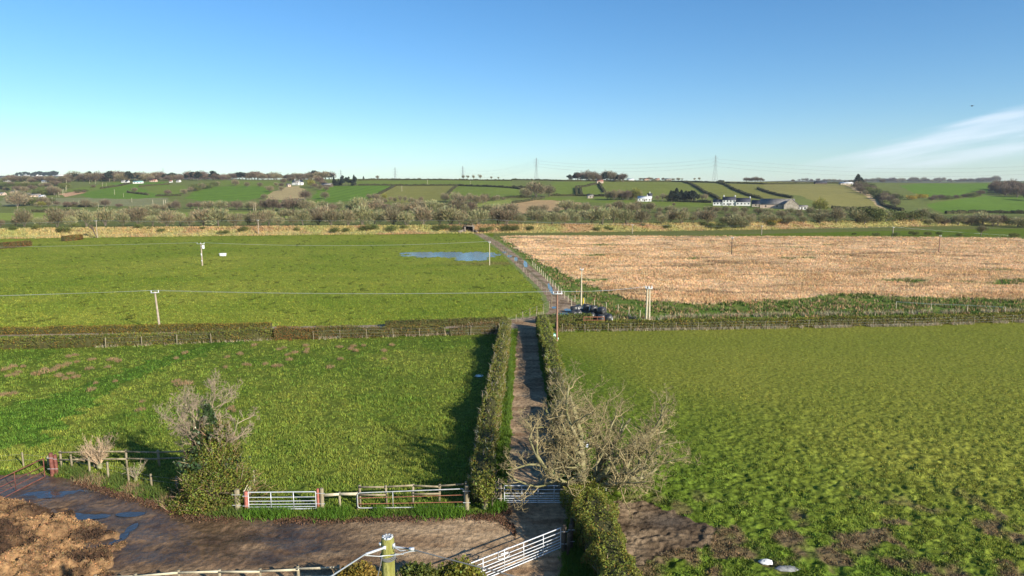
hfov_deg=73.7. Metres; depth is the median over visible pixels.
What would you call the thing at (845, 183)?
shed
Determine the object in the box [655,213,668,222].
willow tree
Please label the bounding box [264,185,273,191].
bare tree
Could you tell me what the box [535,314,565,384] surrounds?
hedge
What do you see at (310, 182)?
yellow tree
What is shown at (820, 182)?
shed
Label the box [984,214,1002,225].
bare tree
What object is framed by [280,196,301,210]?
woodland tree
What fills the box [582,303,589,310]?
wrapped bale
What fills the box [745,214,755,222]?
willow tree
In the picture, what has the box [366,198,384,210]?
bare tree
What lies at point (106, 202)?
woodland tree
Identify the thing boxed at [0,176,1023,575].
ground
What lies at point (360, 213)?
willow tree
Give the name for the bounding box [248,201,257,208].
bare tree
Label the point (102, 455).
bare shrub
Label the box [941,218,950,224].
woodland tree
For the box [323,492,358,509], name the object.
rail fence
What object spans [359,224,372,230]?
green bush
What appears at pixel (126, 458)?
rail fence
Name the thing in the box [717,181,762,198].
hedgerow
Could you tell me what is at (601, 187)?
hedgerow
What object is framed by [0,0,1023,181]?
sky
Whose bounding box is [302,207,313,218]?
bare tree
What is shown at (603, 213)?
willow tree
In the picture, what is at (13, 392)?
rush tuft
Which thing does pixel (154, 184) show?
hedgerow
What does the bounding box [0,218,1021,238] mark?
dry bank grass
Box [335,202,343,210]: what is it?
willow tree
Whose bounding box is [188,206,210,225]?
bare tree
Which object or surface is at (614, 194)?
bare tree
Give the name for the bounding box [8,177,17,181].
bare tree
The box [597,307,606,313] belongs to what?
wrapped bale
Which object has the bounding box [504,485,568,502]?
metal gate
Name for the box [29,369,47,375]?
rush tuft
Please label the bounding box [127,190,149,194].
hedgerow
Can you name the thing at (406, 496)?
metal gate
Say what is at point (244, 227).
green bush
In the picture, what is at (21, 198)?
bare tree
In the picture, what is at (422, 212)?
bare tree
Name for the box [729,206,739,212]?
bare tree
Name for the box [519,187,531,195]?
bare tree
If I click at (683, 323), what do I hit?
hedge
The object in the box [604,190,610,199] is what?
bare tree
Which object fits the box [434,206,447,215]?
willow tree
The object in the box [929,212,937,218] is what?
willow tree
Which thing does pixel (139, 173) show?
bare tree
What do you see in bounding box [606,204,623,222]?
willow tree
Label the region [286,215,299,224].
willow tree
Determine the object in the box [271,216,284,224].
willow tree
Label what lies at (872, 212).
green bush
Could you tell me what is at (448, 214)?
willow tree
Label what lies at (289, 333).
hedge
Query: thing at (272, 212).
willow tree
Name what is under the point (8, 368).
rush tuft
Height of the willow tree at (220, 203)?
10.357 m
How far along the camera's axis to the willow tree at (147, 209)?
453.62 m
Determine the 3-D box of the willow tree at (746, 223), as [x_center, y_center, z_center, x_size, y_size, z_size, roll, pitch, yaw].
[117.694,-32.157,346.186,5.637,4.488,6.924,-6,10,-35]
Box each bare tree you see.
[3,188,33,205]
[4,192,28,205]
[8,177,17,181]
[11,208,33,225]
[19,175,31,181]
[36,196,49,202]
[42,207,68,226]
[46,186,60,194]
[57,176,69,182]
[63,171,82,180]
[64,209,77,217]
[80,199,91,206]
[89,172,102,180]
[114,172,127,180]
[119,206,138,220]
[127,205,148,224]
[133,171,156,180]
[139,174,153,180]
[151,203,159,209]
[156,209,177,226]
[158,204,167,210]
[164,202,172,208]
[182,214,195,225]
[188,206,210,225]
[199,200,215,207]
[226,211,242,225]
[230,179,239,185]
[247,209,270,225]
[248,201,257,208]
[259,173,267,179]
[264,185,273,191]
[271,174,282,179]
[286,208,298,217]
[297,199,311,209]
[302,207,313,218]
[309,209,324,224]
[311,205,331,219]
[312,171,330,177]
[320,192,328,198]
[321,207,340,224]
[339,207,357,225]
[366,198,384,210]
[371,193,379,200]
[381,208,401,224]
[382,204,401,213]
[392,201,406,211]
[407,199,425,210]
[408,204,435,223]
[440,193,449,201]
[447,198,467,210]
[449,191,461,199]
[458,209,467,216]
[465,193,474,201]
[471,195,482,203]
[480,194,487,202]
[488,205,505,223]
[492,207,519,224]
[497,359,703,518]
[501,202,518,211]
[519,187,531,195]
[524,180,546,196]
[539,204,548,210]
[544,184,556,196]
[552,206,559,211]
[581,202,592,210]
[587,173,595,179]
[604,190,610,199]
[607,171,617,179]
[611,189,617,199]
[611,199,625,210]
[624,202,638,210]
[630,199,645,210]
[632,209,651,222]
[643,201,656,210]
[654,211,662,217]
[665,210,675,221]
[692,211,702,219]
[699,208,716,223]
[711,206,721,212]
[721,206,729,212]
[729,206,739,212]
[734,210,747,216]
[752,208,763,214]
[775,209,789,216]
[804,206,815,212]
[827,206,847,221]
[890,198,900,204]
[967,215,978,224]
[975,225,988,235]
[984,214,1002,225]
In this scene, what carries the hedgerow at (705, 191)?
on the ground at (160, 542)
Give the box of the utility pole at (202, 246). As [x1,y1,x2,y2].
[200,243,203,265]
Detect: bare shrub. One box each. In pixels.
[73,432,118,468]
[125,459,147,481]
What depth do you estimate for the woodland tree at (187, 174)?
1312.35 m
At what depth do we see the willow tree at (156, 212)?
441.61 m
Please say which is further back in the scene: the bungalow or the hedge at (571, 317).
the bungalow
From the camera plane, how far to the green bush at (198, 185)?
956.87 m
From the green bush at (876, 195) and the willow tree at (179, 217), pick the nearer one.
the willow tree at (179, 217)
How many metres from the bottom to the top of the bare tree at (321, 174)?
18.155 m
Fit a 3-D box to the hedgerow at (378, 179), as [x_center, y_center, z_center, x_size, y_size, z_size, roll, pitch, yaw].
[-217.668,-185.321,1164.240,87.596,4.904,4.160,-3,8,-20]
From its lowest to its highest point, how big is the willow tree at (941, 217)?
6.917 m
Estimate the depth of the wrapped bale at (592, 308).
98.26 m
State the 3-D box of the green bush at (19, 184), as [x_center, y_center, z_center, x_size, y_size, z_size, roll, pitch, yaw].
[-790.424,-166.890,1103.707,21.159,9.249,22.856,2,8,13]
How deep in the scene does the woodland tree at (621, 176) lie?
1133.24 m
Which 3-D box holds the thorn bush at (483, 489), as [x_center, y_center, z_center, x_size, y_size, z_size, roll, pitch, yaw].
[-1.534,11.460,38.757,1.586,2.551,2.091,4,9,25]
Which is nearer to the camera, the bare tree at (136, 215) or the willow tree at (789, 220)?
the bare tree at (136, 215)
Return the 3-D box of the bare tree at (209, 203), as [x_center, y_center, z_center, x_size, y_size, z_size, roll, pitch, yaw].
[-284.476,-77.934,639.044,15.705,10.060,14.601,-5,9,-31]
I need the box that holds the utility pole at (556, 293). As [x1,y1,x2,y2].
[553,291,561,340]
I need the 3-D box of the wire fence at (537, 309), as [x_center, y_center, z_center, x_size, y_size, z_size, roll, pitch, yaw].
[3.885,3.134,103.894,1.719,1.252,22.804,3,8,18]
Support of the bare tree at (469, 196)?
on the ground at (160, 542)
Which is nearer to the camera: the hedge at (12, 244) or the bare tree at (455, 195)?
the hedge at (12, 244)
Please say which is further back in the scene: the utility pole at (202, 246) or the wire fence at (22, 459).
the utility pole at (202, 246)
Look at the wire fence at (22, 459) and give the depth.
45.03 m
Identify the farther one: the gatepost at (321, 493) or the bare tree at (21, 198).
the bare tree at (21, 198)
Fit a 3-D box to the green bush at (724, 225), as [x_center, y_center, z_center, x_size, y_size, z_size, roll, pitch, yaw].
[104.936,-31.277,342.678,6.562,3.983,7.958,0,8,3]
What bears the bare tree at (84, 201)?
on the ground at (160, 542)
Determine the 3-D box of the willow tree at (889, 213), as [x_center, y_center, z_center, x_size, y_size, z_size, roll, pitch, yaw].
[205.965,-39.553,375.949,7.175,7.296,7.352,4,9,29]
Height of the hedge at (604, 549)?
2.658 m
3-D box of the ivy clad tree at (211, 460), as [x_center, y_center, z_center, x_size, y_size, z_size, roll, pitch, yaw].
[-17.193,8.637,39.413,7.610,8.324,5.811,0,8,0]
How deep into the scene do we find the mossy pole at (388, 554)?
13.30 m
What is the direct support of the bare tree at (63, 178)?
on the ground at (160, 542)
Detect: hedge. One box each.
[0,240,32,248]
[0,321,272,334]
[0,326,274,349]
[60,234,82,240]
[273,325,317,340]
[315,323,445,338]
[385,316,506,326]
[449,320,498,335]
[465,316,511,502]
[535,312,592,323]
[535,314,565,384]
[546,367,591,479]
[555,312,1023,331]
[559,472,642,575]
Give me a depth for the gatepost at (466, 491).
38.70 m
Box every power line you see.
[0,290,150,295]
[30,243,168,246]
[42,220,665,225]
[151,290,552,293]
[222,241,487,245]
[545,159,712,171]
[553,286,646,291]
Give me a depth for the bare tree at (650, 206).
515.58 m
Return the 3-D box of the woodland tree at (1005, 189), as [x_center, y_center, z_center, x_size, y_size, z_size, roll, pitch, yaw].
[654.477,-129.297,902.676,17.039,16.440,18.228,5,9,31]
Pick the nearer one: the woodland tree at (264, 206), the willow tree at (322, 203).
the willow tree at (322, 203)
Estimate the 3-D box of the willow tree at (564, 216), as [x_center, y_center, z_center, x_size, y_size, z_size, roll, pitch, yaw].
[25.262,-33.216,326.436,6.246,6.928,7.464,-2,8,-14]
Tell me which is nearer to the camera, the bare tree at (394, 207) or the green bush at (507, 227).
the green bush at (507, 227)
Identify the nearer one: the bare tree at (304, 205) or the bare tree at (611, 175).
the bare tree at (304, 205)
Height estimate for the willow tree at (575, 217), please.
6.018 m
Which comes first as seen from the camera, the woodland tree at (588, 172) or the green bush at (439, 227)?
the green bush at (439, 227)
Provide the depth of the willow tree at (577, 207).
518.41 m
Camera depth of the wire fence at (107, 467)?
42.77 m
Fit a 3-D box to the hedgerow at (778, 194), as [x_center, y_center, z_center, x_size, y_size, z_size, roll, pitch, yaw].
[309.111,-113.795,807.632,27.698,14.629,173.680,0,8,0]
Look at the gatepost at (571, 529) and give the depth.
34.43 m
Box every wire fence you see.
[0,452,48,465]
[16,231,473,237]
[69,454,198,492]
[105,333,211,346]
[313,326,487,339]
[482,234,551,296]
[508,297,551,319]
[532,261,571,305]
[562,315,1016,330]
[574,297,640,314]
[896,301,1005,310]
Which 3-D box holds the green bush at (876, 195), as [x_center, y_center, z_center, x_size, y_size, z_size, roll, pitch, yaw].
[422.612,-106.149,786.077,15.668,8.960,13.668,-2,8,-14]
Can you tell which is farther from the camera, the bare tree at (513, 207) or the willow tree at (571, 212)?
the bare tree at (513, 207)
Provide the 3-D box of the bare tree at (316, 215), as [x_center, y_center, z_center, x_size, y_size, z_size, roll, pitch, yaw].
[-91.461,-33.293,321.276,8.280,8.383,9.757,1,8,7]
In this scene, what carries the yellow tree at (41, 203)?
on the ground at (160, 542)
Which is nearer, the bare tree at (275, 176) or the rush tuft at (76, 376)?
the rush tuft at (76, 376)
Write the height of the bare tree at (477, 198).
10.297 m
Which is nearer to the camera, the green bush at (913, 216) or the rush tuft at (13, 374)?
the rush tuft at (13, 374)
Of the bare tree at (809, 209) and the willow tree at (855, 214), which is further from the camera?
the bare tree at (809, 209)
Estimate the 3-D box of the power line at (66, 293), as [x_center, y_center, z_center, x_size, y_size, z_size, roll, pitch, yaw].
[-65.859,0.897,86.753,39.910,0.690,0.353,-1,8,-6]
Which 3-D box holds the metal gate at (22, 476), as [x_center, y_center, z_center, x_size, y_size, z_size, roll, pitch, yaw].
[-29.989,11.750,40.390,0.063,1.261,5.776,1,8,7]
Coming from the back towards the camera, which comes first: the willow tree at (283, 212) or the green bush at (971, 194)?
the green bush at (971, 194)
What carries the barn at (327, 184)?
on the ground at (160, 542)
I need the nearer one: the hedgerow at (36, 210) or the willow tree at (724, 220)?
the willow tree at (724, 220)
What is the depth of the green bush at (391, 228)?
309.34 m
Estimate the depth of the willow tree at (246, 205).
619.50 m
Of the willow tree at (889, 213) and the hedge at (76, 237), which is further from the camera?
the willow tree at (889, 213)
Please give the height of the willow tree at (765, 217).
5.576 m
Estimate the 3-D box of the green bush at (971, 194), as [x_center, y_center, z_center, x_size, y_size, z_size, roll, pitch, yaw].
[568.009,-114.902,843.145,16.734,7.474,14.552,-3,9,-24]
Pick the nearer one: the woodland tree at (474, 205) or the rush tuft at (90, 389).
the rush tuft at (90, 389)
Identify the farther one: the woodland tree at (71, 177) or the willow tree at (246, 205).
the woodland tree at (71, 177)
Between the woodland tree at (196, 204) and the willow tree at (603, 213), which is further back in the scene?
the woodland tree at (196, 204)
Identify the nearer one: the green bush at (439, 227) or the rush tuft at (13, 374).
the rush tuft at (13, 374)
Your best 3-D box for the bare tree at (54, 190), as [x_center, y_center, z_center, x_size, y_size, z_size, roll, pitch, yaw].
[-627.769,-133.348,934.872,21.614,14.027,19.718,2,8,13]
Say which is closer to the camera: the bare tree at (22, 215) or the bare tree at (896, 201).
the bare tree at (22, 215)
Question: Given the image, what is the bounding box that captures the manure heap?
[0,495,127,575]
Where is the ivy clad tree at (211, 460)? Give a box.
[153,368,284,516]
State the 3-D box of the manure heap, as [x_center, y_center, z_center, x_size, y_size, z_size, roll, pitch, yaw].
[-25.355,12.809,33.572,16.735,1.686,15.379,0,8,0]
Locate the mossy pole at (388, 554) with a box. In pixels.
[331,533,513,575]
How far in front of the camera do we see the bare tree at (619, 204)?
514.82 m
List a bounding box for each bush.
[7,225,17,229]
[16,182,29,186]
[24,197,37,205]
[30,188,48,195]
[31,225,42,228]
[56,225,71,231]
[57,183,71,187]
[188,184,201,188]
[238,225,249,230]
[330,227,340,232]
[330,560,381,575]
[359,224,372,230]
[385,225,397,230]
[395,556,441,575]
[433,224,443,229]
[435,554,486,575]
[449,225,461,231]
[471,468,498,509]
[500,224,513,230]
[715,222,727,228]
[848,206,883,221]
[862,208,888,221]
[869,188,881,195]
[870,193,880,198]
[888,208,908,220]
[895,194,904,199]
[904,195,917,199]
[907,210,927,220]
[908,231,919,235]
[914,193,928,197]
[965,192,979,197]
[1002,217,1014,225]
[1009,233,1020,236]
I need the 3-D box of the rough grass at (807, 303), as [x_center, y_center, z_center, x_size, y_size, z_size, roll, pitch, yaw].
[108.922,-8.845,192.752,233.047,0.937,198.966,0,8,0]
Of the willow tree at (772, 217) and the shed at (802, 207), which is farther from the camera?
the shed at (802, 207)
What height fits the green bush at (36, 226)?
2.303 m
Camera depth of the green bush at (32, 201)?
754.71 m
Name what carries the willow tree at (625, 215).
on the ground at (160, 542)
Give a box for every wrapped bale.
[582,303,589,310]
[589,305,597,312]
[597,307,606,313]
[597,314,604,319]
[605,314,612,321]
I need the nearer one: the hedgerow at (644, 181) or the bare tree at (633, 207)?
the bare tree at (633, 207)
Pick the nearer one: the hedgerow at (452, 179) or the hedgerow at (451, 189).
the hedgerow at (451, 189)
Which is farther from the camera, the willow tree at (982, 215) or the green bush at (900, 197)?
the green bush at (900, 197)
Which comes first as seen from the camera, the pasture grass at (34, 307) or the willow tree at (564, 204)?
the pasture grass at (34, 307)
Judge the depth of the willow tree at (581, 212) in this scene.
422.77 m
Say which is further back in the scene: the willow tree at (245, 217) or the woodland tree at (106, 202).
the woodland tree at (106, 202)
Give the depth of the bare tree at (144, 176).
1227.13 m
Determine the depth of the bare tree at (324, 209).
425.82 m
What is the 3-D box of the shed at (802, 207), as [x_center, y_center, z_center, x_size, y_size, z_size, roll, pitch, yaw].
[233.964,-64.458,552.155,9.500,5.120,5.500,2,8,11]
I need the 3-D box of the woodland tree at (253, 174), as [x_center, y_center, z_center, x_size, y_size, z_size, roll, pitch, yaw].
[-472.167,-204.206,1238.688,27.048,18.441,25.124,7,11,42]
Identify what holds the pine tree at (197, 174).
on the ground at (160, 542)
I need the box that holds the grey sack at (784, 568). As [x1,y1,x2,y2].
[774,565,799,571]
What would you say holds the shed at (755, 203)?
on the ground at (160, 542)
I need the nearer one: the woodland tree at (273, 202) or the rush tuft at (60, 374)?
the rush tuft at (60, 374)
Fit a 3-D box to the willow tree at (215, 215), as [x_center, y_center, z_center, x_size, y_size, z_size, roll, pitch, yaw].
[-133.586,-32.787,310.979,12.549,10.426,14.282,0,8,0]
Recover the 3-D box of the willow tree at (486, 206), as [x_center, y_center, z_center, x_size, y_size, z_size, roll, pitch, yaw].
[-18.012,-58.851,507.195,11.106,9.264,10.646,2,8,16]
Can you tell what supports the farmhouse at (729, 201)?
on the ground at (160, 542)
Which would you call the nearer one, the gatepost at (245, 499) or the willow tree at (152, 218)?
the gatepost at (245, 499)
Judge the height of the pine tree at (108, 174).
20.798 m
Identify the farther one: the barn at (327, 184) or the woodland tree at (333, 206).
the barn at (327, 184)
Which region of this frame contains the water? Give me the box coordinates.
[22,251,570,544]
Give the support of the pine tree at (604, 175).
on the ground at (160, 542)
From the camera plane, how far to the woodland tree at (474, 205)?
526.04 m
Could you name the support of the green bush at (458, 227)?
on the ground at (160, 542)
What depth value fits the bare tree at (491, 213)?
325.56 m
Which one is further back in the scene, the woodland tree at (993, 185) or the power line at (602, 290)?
the woodland tree at (993, 185)
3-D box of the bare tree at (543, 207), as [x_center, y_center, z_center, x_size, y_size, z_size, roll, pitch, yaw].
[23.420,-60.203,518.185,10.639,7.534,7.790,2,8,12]
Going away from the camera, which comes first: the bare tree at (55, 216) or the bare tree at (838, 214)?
the bare tree at (55, 216)
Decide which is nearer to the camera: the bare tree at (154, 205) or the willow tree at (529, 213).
the willow tree at (529, 213)
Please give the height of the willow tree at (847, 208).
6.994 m
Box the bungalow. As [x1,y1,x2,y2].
[637,195,651,201]
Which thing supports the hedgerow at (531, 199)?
on the ground at (160, 542)
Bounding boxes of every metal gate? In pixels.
[0,458,44,497]
[248,491,316,509]
[357,488,464,507]
[471,527,560,575]
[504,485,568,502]
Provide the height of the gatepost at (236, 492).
1.452 m
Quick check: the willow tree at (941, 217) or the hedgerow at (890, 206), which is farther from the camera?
the hedgerow at (890, 206)
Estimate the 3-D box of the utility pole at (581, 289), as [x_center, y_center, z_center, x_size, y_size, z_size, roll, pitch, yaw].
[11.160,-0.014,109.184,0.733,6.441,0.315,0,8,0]
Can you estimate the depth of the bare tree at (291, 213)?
434.14 m
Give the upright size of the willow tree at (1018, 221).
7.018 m
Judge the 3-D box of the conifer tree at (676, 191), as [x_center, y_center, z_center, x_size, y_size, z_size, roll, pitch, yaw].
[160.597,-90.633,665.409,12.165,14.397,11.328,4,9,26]
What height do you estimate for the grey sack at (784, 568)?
0.153 m
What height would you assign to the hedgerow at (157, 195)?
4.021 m
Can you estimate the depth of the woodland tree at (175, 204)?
640.70 m
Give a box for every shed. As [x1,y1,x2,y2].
[751,200,759,206]
[798,205,807,209]
[814,181,826,183]
[839,182,853,184]
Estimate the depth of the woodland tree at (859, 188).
865.37 m
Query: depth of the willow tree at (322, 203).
558.83 m
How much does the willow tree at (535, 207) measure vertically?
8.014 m
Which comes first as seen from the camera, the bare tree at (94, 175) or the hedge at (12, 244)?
the hedge at (12, 244)
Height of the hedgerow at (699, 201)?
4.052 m
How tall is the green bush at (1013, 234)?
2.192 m
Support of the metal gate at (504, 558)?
on the ground at (160, 542)
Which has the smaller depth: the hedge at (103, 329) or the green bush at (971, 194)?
the hedge at (103, 329)
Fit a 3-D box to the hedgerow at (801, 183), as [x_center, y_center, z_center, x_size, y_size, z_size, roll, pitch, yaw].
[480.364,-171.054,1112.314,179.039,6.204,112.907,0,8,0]
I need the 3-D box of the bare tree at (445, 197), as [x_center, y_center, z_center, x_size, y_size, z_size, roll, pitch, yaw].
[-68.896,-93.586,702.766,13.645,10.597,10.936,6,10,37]
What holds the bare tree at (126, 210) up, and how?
on the ground at (160, 542)
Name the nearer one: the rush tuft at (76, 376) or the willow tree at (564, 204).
the rush tuft at (76, 376)
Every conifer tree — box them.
[667,190,674,201]
[671,188,680,200]
[851,174,862,186]
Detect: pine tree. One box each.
[103,171,112,181]
[123,171,133,180]
[193,171,202,180]
[235,172,245,179]
[602,171,607,179]
[688,190,696,200]
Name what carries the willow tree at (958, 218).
on the ground at (160, 542)
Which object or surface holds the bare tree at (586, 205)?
on the ground at (160, 542)
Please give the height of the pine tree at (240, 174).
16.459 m
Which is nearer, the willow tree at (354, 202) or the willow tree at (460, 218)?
the willow tree at (460, 218)
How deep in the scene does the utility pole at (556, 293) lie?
82.80 m
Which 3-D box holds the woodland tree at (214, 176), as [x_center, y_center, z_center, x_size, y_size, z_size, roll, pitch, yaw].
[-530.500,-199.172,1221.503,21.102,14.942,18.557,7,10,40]
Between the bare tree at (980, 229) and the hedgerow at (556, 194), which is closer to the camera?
the bare tree at (980, 229)
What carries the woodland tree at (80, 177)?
on the ground at (160, 542)
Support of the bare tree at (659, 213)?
on the ground at (160, 542)
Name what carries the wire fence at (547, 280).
on the ground at (160, 542)
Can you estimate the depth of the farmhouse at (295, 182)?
1040.76 m
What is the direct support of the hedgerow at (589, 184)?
on the ground at (160, 542)
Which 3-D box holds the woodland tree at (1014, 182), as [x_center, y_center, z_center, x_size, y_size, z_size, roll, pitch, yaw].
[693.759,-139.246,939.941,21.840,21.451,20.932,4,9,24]
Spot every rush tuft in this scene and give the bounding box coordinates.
[0,366,11,370]
[4,372,18,377]
[7,390,18,395]
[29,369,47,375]
[53,371,64,377]
[69,374,80,378]
[85,386,96,391]
[173,379,193,386]
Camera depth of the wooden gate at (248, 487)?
39.87 m
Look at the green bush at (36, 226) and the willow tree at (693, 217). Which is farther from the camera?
the willow tree at (693, 217)
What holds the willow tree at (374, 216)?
on the ground at (160, 542)
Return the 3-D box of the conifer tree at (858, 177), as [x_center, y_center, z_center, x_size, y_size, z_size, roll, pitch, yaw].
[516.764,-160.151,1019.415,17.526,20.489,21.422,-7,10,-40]
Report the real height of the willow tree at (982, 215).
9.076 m
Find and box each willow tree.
[9,218,22,226]
[32,216,46,226]
[62,215,77,226]
[71,208,96,226]
[94,207,117,225]
[115,211,129,224]
[134,206,152,218]
[145,214,158,225]
[149,208,162,215]
[173,210,185,225]
[204,207,231,225]
[214,200,227,207]
[242,213,253,225]
[243,201,250,209]
[262,208,278,224]
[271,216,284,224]
[276,208,290,219]
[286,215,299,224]
[294,208,311,224]
[308,200,316,208]
[315,200,330,208]
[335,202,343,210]
[347,195,368,207]
[350,203,370,223]
[365,210,383,223]
[396,211,414,226]
[424,199,438,210]
[432,210,444,223]
[434,202,445,209]
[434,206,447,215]
[440,204,460,223]
[453,212,467,225]
[467,208,489,223]
[467,215,479,224]
[480,204,493,211]
[516,213,525,223]
[524,210,539,219]
[526,205,539,211]
[531,211,544,223]
[538,208,546,217]
[545,210,560,224]
[556,199,575,210]
[559,211,570,224]
[564,208,576,216]
[568,202,583,211]
[571,214,580,222]
[578,209,585,219]
[583,208,597,222]
[592,206,611,224]
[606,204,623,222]
[618,209,635,223]
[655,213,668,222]
[664,205,675,211]
[673,208,689,222]
[689,215,697,221]
[703,206,714,210]
[719,216,727,222]
[725,215,746,225]
[739,221,750,227]
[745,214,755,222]
[757,214,768,221]
[763,207,773,212]
[768,213,779,221]
[779,215,796,223]
[785,207,795,213]
[798,216,808,222]
[810,212,829,223]
[844,206,856,211]
[845,209,865,221]
[857,214,872,223]
[881,210,892,220]
[914,207,930,220]
[925,218,933,223]
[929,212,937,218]
[931,213,947,223]
[950,214,970,223]
[973,211,991,223]
[1009,216,1023,226]
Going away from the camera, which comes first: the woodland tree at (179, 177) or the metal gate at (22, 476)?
the metal gate at (22, 476)
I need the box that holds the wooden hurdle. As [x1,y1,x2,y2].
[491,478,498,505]
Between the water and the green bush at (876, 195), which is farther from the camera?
the green bush at (876, 195)
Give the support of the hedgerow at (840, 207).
on the ground at (160, 542)
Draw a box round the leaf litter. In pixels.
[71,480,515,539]
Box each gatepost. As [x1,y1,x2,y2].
[48,452,54,475]
[53,454,58,474]
[231,489,240,509]
[244,491,247,511]
[316,488,319,508]
[318,488,324,507]
[463,485,469,510]
[498,483,502,501]
[560,525,567,551]
[568,523,574,547]
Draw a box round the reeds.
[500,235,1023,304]
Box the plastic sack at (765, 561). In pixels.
[758,559,772,564]
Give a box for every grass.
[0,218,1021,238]
[0,234,545,327]
[0,320,1023,575]
[54,307,1023,551]
[493,235,1023,321]
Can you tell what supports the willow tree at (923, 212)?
on the ground at (160, 542)
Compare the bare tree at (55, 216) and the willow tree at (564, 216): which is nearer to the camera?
the bare tree at (55, 216)
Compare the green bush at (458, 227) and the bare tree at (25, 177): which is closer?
the green bush at (458, 227)
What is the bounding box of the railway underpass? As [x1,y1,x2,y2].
[458,225,477,232]
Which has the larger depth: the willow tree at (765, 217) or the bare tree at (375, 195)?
the bare tree at (375, 195)
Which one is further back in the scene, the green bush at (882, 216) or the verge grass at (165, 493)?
the green bush at (882, 216)
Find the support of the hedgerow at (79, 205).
on the ground at (160, 542)
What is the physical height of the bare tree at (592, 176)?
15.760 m
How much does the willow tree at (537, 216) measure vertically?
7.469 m
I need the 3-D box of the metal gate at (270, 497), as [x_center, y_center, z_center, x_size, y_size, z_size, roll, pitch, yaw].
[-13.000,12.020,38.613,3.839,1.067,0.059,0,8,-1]
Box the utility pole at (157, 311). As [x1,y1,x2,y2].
[150,290,159,324]
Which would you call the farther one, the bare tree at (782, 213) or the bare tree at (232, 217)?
the bare tree at (782, 213)
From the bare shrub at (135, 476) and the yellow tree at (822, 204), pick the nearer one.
the bare shrub at (135, 476)
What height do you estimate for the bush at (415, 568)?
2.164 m
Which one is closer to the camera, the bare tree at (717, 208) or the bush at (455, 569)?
the bush at (455, 569)
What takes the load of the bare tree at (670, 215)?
on the ground at (160, 542)
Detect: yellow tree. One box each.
[37,201,45,206]
[306,179,315,186]
[631,188,641,198]
[811,196,829,209]
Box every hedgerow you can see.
[31,208,79,211]
[63,204,93,206]
[100,182,131,188]
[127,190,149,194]
[139,183,169,186]
[155,194,181,196]
[358,178,409,180]
[358,183,520,188]
[370,178,511,180]
[371,184,395,197]
[447,184,457,194]
[489,195,530,199]
[511,196,544,203]
[512,178,764,183]
[550,193,606,195]
[576,183,597,186]
[598,182,605,192]
[671,199,711,202]
[683,181,720,198]
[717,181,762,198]
[757,187,793,197]
[765,182,838,183]
[830,205,871,208]
[875,192,904,210]
[945,209,1023,213]
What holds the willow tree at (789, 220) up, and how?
on the ground at (160, 542)
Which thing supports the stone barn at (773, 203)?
on the ground at (160, 542)
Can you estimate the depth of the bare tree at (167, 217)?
301.55 m
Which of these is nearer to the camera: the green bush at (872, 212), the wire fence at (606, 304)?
the wire fence at (606, 304)
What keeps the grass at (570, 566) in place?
on the ground at (160, 542)
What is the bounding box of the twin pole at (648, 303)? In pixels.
[645,286,652,319]
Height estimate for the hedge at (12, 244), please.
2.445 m
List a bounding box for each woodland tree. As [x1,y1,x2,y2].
[62,201,72,206]
[64,173,74,179]
[75,173,87,181]
[84,175,96,181]
[98,198,111,206]
[102,171,118,180]
[170,200,181,209]
[173,175,182,179]
[180,171,192,179]
[185,202,193,208]
[192,171,208,179]
[193,202,202,207]
[211,173,217,179]
[227,199,242,209]
[245,172,259,179]
[257,199,271,209]
[264,197,279,209]
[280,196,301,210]
[298,189,311,199]
[315,177,324,181]
[328,203,337,209]
[467,202,477,212]
[575,172,586,179]
[583,170,591,179]
[618,173,627,181]
[624,189,631,198]
[854,185,865,193]
[887,195,895,201]
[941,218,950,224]
[986,181,1002,192]
[990,212,1007,225]
[1000,185,1011,195]
[1007,181,1022,193]
[1009,183,1023,197]
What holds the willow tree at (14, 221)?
on the ground at (160, 542)
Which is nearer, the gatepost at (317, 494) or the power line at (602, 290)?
the gatepost at (317, 494)
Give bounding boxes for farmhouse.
[292,179,299,184]
[713,195,750,205]
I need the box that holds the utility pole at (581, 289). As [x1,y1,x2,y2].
[580,268,583,304]
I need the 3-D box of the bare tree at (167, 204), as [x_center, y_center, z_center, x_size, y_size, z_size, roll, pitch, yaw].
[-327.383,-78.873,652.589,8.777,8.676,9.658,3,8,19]
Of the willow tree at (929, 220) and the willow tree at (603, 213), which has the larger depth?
the willow tree at (929, 220)
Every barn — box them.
[321,183,332,186]
[760,199,794,208]
[782,199,798,209]
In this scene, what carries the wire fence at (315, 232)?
on the ground at (160, 542)
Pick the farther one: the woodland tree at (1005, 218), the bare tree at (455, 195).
the bare tree at (455, 195)
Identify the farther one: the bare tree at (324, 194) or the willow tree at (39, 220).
the bare tree at (324, 194)
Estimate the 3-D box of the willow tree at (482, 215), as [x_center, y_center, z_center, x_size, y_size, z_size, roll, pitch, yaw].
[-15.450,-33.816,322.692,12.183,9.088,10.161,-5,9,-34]
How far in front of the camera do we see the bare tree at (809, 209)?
483.52 m
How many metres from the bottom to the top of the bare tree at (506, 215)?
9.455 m
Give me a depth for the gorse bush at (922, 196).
802.02 m
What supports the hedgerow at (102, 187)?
on the ground at (160, 542)
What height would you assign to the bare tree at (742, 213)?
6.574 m
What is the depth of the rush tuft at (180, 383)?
64.26 m
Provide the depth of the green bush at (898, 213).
377.25 m
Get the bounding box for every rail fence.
[58,448,191,467]
[93,564,339,575]
[193,488,233,504]
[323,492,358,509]
[358,481,466,506]
[567,509,575,554]
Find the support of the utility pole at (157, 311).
on the ground at (160, 542)
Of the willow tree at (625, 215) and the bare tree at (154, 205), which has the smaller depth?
the willow tree at (625, 215)
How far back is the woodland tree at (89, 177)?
1224.90 m
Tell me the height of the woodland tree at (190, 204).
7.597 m
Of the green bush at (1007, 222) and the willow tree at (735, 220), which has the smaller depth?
the willow tree at (735, 220)

